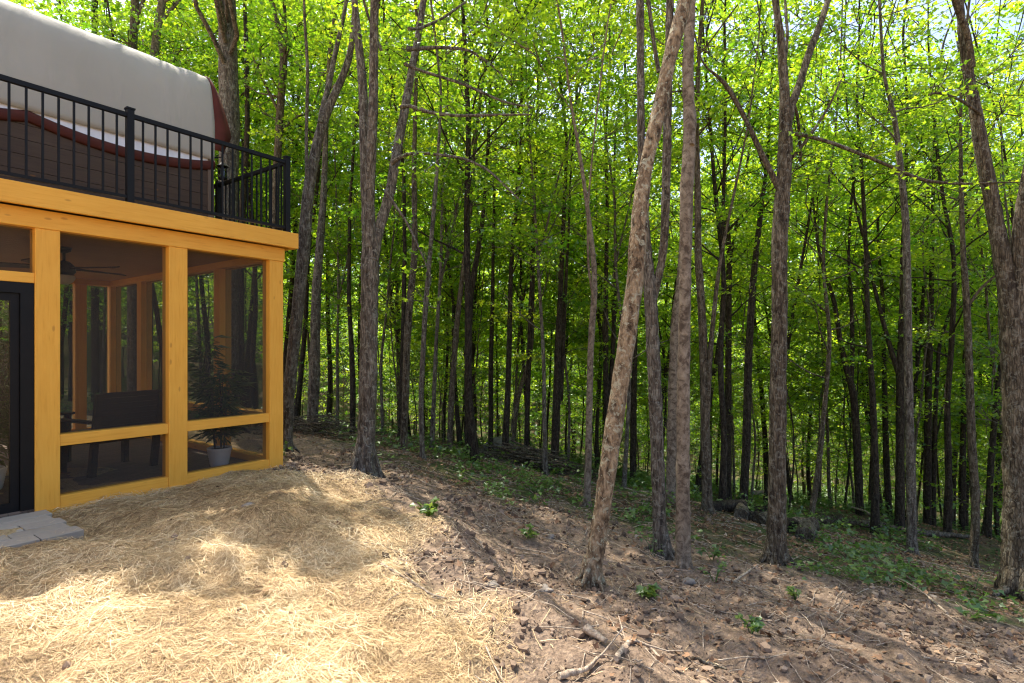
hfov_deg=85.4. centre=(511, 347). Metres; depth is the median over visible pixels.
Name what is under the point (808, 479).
woodland tree
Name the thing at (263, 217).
young maple
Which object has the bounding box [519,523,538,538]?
seedling
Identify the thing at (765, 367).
woodland tree
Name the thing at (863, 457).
sapling
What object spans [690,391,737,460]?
sapling
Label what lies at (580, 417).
sapling
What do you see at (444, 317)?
young maple
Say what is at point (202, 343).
woodland tree
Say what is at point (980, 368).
young maple
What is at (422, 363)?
slender grey tree
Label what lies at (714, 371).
young maple
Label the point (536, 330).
distant woods
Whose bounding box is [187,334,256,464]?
potted plant
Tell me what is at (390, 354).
sapling
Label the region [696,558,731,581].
seedling
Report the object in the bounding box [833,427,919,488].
sapling
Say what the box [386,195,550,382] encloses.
sapling
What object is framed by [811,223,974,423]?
woodland tree
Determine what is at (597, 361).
woodland tree
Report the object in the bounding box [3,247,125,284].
ceiling fan
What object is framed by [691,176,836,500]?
young maple
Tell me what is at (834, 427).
sapling
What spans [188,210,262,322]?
woodland tree
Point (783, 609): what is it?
dead leaves
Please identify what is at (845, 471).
sapling
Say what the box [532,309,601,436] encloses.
sapling
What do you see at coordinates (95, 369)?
thin tree behind tent
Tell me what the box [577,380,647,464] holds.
sapling
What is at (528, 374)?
tree
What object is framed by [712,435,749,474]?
sapling
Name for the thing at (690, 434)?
sapling
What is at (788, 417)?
sapling
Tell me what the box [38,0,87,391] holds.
woodland tree
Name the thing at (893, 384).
young maple
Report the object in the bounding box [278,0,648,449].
young maple
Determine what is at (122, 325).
woodland tree
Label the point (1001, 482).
woodland tree
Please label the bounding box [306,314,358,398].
sapling
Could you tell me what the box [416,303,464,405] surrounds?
woodland tree
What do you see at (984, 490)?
sapling
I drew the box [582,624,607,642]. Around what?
wood chunk
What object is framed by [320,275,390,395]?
woodland tree
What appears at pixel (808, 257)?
woodland tree
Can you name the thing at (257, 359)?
woodland tree
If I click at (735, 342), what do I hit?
woodland tree
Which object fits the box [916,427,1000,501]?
sapling
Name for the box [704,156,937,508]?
young maple
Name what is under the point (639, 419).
sapling
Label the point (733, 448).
young maple
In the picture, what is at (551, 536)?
stone
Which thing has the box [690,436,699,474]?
sapling
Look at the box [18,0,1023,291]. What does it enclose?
sky
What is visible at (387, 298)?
young maple
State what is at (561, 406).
sapling
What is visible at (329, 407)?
woodland tree
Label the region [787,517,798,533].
cut log
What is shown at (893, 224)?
woodland tree
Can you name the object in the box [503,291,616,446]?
sapling
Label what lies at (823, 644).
twig litter
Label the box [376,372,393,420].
sapling
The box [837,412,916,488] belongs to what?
sapling
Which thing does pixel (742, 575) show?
fallen branch
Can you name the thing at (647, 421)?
sapling
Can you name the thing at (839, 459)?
sapling
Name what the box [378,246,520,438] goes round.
sapling
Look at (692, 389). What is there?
sapling
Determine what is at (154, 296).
young maple
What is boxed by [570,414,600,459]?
sapling
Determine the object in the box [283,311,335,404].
sapling
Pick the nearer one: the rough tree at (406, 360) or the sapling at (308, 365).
the rough tree at (406, 360)
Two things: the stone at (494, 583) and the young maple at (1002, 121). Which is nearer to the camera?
the stone at (494, 583)
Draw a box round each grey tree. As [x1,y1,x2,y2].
[273,0,410,428]
[336,0,555,459]
[735,0,1008,554]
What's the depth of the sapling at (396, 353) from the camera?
19.72 m
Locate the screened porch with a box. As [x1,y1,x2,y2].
[0,74,297,517]
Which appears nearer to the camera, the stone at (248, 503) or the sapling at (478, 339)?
the stone at (248, 503)
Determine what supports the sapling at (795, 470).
on the ground at (570, 654)
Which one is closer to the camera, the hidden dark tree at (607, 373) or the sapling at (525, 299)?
the hidden dark tree at (607, 373)
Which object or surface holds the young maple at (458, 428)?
on the ground at (570, 654)
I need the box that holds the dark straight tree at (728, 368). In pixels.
[622,0,856,499]
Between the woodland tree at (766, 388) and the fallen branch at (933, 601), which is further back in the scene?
the woodland tree at (766, 388)
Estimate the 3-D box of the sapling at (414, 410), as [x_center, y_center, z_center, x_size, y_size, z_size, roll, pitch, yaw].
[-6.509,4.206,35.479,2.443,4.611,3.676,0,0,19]
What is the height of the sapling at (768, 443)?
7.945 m
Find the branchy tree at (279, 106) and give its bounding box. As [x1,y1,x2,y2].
[200,0,381,228]
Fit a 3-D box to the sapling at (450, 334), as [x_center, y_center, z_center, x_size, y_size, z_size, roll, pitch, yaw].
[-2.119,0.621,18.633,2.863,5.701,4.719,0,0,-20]
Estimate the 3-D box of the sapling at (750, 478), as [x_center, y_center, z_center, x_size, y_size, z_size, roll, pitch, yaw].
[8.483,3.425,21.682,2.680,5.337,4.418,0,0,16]
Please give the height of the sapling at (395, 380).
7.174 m
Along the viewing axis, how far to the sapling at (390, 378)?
28.41 m
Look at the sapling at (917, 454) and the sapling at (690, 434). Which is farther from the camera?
the sapling at (690, 434)
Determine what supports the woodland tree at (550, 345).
on the ground at (570, 654)
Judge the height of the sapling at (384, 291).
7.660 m
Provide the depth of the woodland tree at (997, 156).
23.30 m
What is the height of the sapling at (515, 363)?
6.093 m
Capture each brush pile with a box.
[248,409,386,438]
[446,440,630,486]
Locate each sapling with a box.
[246,196,360,348]
[261,334,323,397]
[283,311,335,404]
[283,314,341,396]
[298,210,458,430]
[299,342,345,414]
[305,336,390,413]
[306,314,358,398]
[309,201,462,389]
[320,336,358,422]
[336,278,423,415]
[342,290,449,435]
[343,305,430,427]
[346,287,419,431]
[346,334,394,407]
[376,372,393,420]
[377,312,443,413]
[377,338,430,411]
[377,362,417,419]
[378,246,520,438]
[378,261,476,435]
[378,294,481,443]
[379,236,505,390]
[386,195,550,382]
[392,361,447,427]
[393,273,513,419]
[395,379,431,432]
[400,282,493,419]
[409,383,458,429]
[411,267,521,419]
[411,310,494,439]
[411,388,441,435]
[412,231,556,403]
[413,349,464,437]
[416,252,537,432]
[433,310,516,414]
[436,281,515,444]
[445,262,601,436]
[458,339,521,436]
[474,305,553,438]
[478,391,523,442]
[479,357,539,438]
[487,363,541,440]
[501,378,541,443]
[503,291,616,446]
[520,366,576,443]
[530,405,572,447]
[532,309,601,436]
[534,282,643,456]
[536,185,696,473]
[538,396,593,453]
[540,285,667,435]
[545,331,623,457]
[546,224,710,414]
[548,297,662,421]
[553,318,646,460]
[560,368,601,448]
[561,367,601,454]
[563,410,594,455]
[565,325,667,444]
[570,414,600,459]
[571,173,765,438]
[571,419,623,453]
[572,315,667,469]
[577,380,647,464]
[578,361,650,454]
[579,393,639,467]
[617,284,740,422]
[622,396,665,468]
[623,415,666,466]
[624,333,694,472]
[624,345,698,461]
[637,327,724,450]
[637,374,718,455]
[637,377,720,459]
[638,340,727,477]
[639,394,699,470]
[639,415,698,463]
[660,316,768,460]
[690,387,720,472]
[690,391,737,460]
[690,391,765,470]
[690,401,762,468]
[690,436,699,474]
[692,388,759,478]
[694,319,807,488]
[694,371,764,483]
[707,278,872,511]
[712,362,803,498]
[712,426,762,475]
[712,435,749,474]
[733,324,840,453]
[733,336,848,503]
[733,353,836,480]
[734,383,798,489]
[734,405,790,475]
[735,399,789,475]
[737,418,768,489]
[754,297,917,506]
[757,250,963,509]
[765,195,994,509]
[768,265,930,456]
[786,349,920,508]
[786,393,841,494]
[787,384,852,488]
[787,432,831,491]
[788,393,892,503]
[788,407,868,494]
[788,441,801,485]
[795,392,881,487]
[798,405,869,498]
[804,389,866,494]
[810,451,840,486]
[810,454,853,496]
[812,401,893,488]
[816,335,981,487]
[825,287,999,524]
[825,401,893,490]
[829,381,954,490]
[830,382,932,494]
[830,424,894,492]
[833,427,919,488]
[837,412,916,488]
[848,280,996,506]
[854,313,993,470]
[881,397,958,491]
[891,371,996,495]
[891,398,980,504]
[893,383,1000,500]
[894,239,1000,539]
[916,329,1002,510]
[916,406,1001,521]
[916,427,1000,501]
[916,430,981,503]
[919,434,979,508]
[937,370,1002,507]
[939,387,1001,503]
[951,383,1001,511]
[957,440,1002,519]
[977,399,1002,525]
[978,431,1001,515]
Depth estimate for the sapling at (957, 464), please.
28.70 m
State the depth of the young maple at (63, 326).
15.91 m
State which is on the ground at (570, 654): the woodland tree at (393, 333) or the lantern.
the woodland tree at (393, 333)
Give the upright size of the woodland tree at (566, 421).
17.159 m
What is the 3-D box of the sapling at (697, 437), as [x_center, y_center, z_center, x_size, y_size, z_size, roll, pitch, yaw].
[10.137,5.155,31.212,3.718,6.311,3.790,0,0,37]
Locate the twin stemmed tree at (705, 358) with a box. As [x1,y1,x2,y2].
[572,0,875,515]
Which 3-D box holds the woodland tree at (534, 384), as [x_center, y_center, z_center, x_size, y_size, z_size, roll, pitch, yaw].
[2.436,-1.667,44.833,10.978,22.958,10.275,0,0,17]
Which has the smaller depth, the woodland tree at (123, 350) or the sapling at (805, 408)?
the sapling at (805, 408)
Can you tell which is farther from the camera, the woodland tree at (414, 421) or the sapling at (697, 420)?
the woodland tree at (414, 421)
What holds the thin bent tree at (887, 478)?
on the ground at (570, 654)
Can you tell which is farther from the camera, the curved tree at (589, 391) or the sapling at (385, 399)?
the sapling at (385, 399)
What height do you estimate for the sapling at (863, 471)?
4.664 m
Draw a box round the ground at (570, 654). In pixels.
[0,274,1023,682]
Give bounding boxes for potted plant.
[0,336,8,489]
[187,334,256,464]
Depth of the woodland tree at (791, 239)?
23.64 m
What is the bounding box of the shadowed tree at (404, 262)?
[271,0,521,439]
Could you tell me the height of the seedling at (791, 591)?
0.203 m
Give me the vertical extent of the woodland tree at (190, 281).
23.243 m
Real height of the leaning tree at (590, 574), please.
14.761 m
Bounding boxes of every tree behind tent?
[47,0,218,387]
[91,0,217,403]
[94,0,191,390]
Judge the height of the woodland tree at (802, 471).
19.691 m
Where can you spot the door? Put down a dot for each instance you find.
(13, 298)
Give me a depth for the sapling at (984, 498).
22.92 m
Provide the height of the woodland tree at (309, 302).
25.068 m
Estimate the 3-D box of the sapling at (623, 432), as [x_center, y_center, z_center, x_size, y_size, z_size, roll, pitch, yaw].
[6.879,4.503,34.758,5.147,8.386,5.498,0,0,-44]
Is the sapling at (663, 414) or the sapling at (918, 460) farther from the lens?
the sapling at (918, 460)
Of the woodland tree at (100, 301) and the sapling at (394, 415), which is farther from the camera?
the woodland tree at (100, 301)
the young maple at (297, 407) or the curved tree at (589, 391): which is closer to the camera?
the curved tree at (589, 391)
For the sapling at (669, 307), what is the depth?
26.01 m
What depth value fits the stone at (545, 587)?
3.99 m
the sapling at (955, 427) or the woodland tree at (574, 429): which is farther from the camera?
the woodland tree at (574, 429)
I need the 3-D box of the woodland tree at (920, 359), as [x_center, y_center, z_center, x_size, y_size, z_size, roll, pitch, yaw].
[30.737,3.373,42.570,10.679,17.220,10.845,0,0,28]
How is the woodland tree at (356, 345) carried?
on the ground at (570, 654)
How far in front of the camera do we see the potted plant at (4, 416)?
5.29 m
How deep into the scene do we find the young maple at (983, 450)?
19.70 m
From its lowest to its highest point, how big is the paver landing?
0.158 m
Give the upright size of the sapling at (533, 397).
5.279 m
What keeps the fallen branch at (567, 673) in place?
on the ground at (570, 654)
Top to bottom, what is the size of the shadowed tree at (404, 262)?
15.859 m
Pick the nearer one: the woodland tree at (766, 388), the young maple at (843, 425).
the young maple at (843, 425)
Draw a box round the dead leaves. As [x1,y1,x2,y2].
[5,421,1023,682]
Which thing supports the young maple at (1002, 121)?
on the ground at (570, 654)
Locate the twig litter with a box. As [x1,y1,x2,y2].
[284,431,1023,682]
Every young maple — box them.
[8,0,106,307]
[12,0,282,368]
[46,13,215,393]
[49,0,149,370]
[78,0,392,408]
[90,0,315,399]
[149,0,429,421]
[215,23,463,423]
[216,48,378,363]
[246,66,478,338]
[247,2,458,435]
[261,43,480,434]
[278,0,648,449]
[326,0,585,462]
[331,45,583,444]
[335,138,514,439]
[377,20,659,443]
[377,77,580,431]
[392,0,603,454]
[394,0,747,475]
[439,119,610,405]
[464,90,657,459]
[474,78,703,468]
[482,0,837,487]
[482,98,670,404]
[512,117,692,395]
[550,188,711,418]
[574,0,883,500]
[576,56,800,402]
[596,0,929,494]
[599,164,756,430]
[618,148,832,474]
[638,170,841,497]
[654,138,938,408]
[662,0,951,502]
[681,0,1021,516]
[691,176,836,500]
[693,135,888,502]
[701,0,1023,533]
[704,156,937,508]
[706,197,941,504]
[752,204,993,504]
[763,180,977,515]
[788,112,998,523]
[791,38,1023,519]
[794,0,1023,532]
[810,163,1014,523]
[817,62,1023,446]
[860,174,1000,534]
[863,91,1023,529]
[880,117,1023,535]
[881,75,1023,424]
[935,262,1001,463]
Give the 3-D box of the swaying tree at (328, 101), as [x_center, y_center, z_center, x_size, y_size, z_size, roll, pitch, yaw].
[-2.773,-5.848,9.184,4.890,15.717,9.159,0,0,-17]
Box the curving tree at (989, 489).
[851,0,1023,539]
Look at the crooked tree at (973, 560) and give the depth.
10.97 m
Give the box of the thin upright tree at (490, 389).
[429,1,586,449]
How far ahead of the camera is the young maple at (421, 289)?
18.04 m
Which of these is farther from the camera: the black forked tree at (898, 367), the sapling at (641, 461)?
the sapling at (641, 461)
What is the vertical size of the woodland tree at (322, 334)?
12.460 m
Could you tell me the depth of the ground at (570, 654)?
4.37 m
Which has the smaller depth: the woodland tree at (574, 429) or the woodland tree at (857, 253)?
the woodland tree at (857, 253)
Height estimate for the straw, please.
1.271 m
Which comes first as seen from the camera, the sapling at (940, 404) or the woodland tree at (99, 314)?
the sapling at (940, 404)
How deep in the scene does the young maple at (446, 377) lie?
22.05 m
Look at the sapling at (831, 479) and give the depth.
27.10 m
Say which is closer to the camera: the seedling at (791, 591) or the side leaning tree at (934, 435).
the seedling at (791, 591)
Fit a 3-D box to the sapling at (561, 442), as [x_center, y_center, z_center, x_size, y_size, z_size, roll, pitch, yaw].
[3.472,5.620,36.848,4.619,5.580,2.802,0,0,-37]
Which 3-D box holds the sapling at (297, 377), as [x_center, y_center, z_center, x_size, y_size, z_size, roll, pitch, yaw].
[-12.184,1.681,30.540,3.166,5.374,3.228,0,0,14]
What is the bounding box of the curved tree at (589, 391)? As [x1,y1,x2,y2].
[440,0,665,507]
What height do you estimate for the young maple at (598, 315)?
13.994 m
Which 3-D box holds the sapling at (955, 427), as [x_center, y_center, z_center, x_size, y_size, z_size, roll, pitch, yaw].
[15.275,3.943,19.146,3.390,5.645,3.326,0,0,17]
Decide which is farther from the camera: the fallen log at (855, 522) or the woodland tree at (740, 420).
the woodland tree at (740, 420)
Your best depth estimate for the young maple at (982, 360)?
15.18 m
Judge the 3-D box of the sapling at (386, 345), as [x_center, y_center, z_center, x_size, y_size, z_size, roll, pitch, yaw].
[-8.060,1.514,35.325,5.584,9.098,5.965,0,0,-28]
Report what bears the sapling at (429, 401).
on the ground at (570, 654)
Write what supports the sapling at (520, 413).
on the ground at (570, 654)
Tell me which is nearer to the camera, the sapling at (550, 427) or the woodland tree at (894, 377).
the woodland tree at (894, 377)
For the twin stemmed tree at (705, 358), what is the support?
on the ground at (570, 654)
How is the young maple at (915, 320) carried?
on the ground at (570, 654)
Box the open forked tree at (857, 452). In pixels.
[701,0,987,515]
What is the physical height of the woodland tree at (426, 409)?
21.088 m
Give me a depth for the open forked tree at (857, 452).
14.87 m
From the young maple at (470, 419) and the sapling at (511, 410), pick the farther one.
the sapling at (511, 410)
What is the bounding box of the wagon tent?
[0,0,230,217]
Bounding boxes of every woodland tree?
[0,286,67,340]
[0,300,2,337]
[0,325,8,331]
[8,8,99,326]
[15,0,304,391]
[25,0,125,392]
[25,1,68,391]
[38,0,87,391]
[60,287,126,393]
[61,288,126,345]
[65,300,157,346]
[72,0,313,402]
[72,2,288,290]
[87,300,124,380]
[87,300,156,335]
[88,283,213,377]
[90,298,158,392]
[98,0,393,407]
[121,189,214,305]
[121,289,161,344]
[122,287,157,377]
[125,284,190,383]
[141,0,445,383]
[157,268,259,385]
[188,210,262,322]
[188,276,213,356]
[198,193,289,339]
[198,264,288,406]
[199,269,262,362]
[211,181,325,341]
[212,0,494,382]
[214,0,440,423]
[214,194,315,340]
[244,125,377,352]
[244,258,347,415]
[258,295,335,417]
[259,210,335,402]
[300,0,509,425]
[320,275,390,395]
[330,263,393,401]
[332,288,395,395]
[340,280,416,421]
[351,228,428,428]
[353,258,460,401]
[360,88,602,436]
[369,0,580,440]
[377,127,512,342]
[378,189,501,434]
[378,272,440,434]
[379,307,458,410]
[388,274,458,435]
[407,95,656,448]
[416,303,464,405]
[418,273,487,440]
[457,222,544,435]
[463,264,553,442]
[477,264,574,448]
[480,193,565,377]
[485,341,537,411]
[505,190,641,453]
[517,116,705,441]
[533,345,601,431]
[537,253,617,459]
[543,204,678,410]
[546,317,608,454]
[547,263,672,392]
[569,0,777,386]
[597,295,662,469]
[602,126,834,486]
[618,0,868,488]
[637,282,718,408]
[637,303,669,468]
[657,220,791,426]
[659,298,753,420]
[670,245,767,438]
[708,302,759,395]
[715,299,811,451]
[730,37,924,499]
[733,284,806,442]
[740,177,856,496]
[757,234,917,492]
[763,218,864,485]
[766,38,991,416]
[791,47,991,431]
[808,220,924,498]
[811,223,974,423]
[832,0,1023,525]
[843,298,976,449]
[858,111,1019,504]
[867,42,1023,528]
[877,284,894,486]
[889,253,993,503]
[892,55,1023,431]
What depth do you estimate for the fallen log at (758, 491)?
18.56 m
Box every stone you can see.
[240,502,254,507]
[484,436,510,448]
[485,580,499,587]
[539,584,553,592]
[546,534,554,538]
[682,577,695,584]
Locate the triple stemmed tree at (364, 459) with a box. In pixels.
[342,0,553,478]
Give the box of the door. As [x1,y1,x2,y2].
[0,292,18,514]
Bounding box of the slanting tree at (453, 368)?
[393,0,601,453]
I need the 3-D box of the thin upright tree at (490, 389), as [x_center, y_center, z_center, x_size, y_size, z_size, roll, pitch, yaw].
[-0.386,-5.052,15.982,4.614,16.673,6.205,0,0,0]
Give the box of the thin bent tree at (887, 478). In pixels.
[810,0,994,518]
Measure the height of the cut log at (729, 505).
0.268 m
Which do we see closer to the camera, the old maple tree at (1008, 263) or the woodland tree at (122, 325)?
the old maple tree at (1008, 263)
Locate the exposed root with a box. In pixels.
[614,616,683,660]
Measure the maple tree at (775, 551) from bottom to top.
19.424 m
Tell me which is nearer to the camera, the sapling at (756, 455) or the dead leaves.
the dead leaves
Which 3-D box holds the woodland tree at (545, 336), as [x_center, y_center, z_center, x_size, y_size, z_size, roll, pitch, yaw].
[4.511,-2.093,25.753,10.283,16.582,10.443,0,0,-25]
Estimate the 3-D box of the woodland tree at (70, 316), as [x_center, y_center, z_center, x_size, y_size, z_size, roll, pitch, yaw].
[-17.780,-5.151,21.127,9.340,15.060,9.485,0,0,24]
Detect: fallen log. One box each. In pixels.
[753,469,814,494]
[805,514,905,533]
[917,528,969,538]
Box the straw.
[0,449,749,682]
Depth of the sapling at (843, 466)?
21.09 m
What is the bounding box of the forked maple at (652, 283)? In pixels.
[636,0,674,560]
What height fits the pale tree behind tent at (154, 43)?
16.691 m
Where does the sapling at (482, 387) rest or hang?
on the ground at (570, 654)
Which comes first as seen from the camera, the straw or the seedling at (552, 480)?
the straw
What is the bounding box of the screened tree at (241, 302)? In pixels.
[236,0,326,404]
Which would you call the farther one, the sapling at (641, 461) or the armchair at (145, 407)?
the sapling at (641, 461)
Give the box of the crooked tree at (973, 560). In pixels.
[802,0,1023,568]
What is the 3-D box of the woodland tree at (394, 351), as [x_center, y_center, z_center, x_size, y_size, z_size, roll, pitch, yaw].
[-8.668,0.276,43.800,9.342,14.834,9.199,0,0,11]
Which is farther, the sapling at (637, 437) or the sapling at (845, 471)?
the sapling at (637, 437)
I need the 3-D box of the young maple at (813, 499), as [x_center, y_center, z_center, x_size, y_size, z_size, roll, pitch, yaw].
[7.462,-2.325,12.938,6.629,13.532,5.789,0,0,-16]
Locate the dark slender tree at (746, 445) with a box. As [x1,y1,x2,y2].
[675,0,959,503]
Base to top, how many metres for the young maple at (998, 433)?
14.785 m
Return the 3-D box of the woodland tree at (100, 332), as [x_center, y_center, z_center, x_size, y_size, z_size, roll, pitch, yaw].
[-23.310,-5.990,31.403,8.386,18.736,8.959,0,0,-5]
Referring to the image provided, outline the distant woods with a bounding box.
[126,160,1022,456]
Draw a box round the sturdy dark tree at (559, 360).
[427,0,714,469]
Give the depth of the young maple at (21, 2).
15.47 m
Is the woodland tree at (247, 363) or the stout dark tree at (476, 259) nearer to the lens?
the stout dark tree at (476, 259)
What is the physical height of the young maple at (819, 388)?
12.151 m
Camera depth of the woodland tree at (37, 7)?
19.52 m
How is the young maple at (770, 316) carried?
on the ground at (570, 654)
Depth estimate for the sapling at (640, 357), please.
16.03 m
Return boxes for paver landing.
[0,510,83,548]
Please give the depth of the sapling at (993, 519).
18.58 m
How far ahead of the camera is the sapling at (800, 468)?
22.48 m
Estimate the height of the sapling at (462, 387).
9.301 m
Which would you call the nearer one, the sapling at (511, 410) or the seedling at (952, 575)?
the seedling at (952, 575)
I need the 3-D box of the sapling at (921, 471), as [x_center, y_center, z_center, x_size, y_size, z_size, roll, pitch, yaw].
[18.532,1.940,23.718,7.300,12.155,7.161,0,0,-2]
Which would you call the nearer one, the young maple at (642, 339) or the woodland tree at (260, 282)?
the young maple at (642, 339)
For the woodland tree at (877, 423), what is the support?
on the ground at (570, 654)
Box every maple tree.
[694,0,1019,566]
[912,0,1023,600]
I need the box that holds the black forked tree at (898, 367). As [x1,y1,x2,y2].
[753,0,1015,527]
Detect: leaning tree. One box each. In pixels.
[574,0,691,591]
[881,0,1023,526]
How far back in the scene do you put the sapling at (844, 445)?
34.00 m
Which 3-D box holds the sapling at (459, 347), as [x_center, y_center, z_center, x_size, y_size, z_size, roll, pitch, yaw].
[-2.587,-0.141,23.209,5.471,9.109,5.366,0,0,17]
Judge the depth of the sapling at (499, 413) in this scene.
38.53 m
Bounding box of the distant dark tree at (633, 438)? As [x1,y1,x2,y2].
[504,3,704,482]
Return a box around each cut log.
[713,499,747,512]
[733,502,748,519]
[748,505,767,511]
[748,511,763,521]
[753,511,766,525]
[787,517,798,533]
[792,516,819,530]
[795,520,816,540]
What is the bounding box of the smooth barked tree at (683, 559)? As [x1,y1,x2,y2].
[674,0,696,569]
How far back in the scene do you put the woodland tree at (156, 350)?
55.03 m
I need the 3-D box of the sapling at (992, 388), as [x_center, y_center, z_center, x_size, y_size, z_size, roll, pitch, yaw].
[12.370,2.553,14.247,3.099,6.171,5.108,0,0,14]
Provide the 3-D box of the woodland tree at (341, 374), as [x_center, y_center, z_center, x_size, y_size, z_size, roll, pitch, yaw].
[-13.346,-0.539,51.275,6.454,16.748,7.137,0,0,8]
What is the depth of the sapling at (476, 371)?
28.02 m
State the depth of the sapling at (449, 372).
28.07 m
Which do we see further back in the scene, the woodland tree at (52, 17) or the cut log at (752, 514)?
the woodland tree at (52, 17)
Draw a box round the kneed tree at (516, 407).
[440,18,571,446]
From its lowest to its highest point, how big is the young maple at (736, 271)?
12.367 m
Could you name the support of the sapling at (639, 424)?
on the ground at (570, 654)
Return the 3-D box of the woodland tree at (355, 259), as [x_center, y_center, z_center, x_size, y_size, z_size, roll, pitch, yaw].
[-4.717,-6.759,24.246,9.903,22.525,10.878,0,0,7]
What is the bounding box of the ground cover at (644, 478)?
[64,391,1023,622]
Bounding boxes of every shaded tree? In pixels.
[805,12,1023,525]
[870,0,1023,531]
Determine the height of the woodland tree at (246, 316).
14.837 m
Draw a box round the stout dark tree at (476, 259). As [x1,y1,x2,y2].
[408,0,584,455]
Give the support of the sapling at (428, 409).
on the ground at (570, 654)
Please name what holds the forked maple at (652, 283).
on the ground at (570, 654)
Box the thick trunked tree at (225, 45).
[193,0,248,432]
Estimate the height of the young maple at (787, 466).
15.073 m
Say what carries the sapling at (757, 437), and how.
on the ground at (570, 654)
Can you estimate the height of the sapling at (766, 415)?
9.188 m
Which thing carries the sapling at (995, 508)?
on the ground at (570, 654)
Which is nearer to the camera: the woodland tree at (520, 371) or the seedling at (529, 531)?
the seedling at (529, 531)
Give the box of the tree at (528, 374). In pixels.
[453,0,623,452]
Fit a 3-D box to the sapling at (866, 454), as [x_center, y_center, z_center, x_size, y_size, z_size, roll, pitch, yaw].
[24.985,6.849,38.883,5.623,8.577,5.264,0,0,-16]
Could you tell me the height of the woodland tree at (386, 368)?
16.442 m
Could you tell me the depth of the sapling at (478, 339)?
17.76 m
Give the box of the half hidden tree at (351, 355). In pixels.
[239,0,463,433]
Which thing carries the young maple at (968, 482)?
on the ground at (570, 654)
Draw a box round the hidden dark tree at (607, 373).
[513,0,707,426]
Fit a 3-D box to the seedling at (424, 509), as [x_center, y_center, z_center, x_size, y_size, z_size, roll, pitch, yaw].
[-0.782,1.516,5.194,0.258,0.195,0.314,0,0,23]
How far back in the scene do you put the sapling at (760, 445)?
30.18 m
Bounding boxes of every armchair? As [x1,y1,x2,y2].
[0,394,74,461]
[60,390,161,477]
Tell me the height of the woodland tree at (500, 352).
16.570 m
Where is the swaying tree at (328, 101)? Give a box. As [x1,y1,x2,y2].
[245,0,453,452]
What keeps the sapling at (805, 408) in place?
on the ground at (570, 654)
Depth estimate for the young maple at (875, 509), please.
13.12 m
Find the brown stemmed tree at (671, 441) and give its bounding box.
[586,0,805,504]
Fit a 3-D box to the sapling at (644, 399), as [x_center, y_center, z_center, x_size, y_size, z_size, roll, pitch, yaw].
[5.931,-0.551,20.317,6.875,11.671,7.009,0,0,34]
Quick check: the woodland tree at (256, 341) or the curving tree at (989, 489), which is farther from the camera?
the woodland tree at (256, 341)
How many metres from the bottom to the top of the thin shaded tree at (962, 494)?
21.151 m
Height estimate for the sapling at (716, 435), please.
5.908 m
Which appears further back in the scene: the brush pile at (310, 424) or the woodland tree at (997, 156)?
the woodland tree at (997, 156)
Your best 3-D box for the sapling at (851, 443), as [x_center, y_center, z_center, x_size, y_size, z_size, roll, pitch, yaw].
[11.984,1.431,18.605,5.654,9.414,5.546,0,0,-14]
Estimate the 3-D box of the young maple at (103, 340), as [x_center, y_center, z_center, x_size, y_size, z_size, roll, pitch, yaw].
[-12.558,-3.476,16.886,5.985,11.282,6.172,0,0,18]
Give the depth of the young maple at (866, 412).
20.83 m
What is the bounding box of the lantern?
[214,157,228,180]
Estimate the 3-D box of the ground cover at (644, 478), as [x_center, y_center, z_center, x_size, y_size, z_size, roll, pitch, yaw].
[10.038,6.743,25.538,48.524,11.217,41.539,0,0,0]
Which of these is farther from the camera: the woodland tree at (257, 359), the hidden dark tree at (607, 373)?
the woodland tree at (257, 359)
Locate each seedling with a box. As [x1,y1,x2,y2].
[283,441,292,455]
[410,496,440,515]
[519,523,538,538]
[540,474,563,489]
[635,529,662,555]
[635,582,661,598]
[691,544,727,559]
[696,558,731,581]
[735,612,764,633]
[785,585,801,599]
[935,559,996,596]
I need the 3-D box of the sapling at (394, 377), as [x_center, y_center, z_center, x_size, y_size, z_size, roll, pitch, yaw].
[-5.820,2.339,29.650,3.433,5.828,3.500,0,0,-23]
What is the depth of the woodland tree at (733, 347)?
38.89 m
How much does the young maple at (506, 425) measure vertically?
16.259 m
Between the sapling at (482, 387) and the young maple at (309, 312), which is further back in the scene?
the sapling at (482, 387)
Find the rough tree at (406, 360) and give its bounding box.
[298,0,549,451]
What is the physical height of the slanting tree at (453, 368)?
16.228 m
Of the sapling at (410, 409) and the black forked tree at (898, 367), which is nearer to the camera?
the black forked tree at (898, 367)
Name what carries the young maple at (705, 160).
on the ground at (570, 654)
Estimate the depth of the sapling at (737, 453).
37.81 m
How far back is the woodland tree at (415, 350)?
60.15 m
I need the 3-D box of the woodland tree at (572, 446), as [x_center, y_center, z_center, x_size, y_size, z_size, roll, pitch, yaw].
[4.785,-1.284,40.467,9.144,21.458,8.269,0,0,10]
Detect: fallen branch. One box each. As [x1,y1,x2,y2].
[380,562,446,598]
[557,628,623,679]
[691,656,726,669]
[733,564,789,582]
[839,504,869,514]
[895,576,948,613]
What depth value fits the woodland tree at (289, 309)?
20.38 m
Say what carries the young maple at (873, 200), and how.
on the ground at (570, 654)
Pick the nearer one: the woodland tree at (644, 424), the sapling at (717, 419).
the sapling at (717, 419)
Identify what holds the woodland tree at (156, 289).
on the ground at (570, 654)

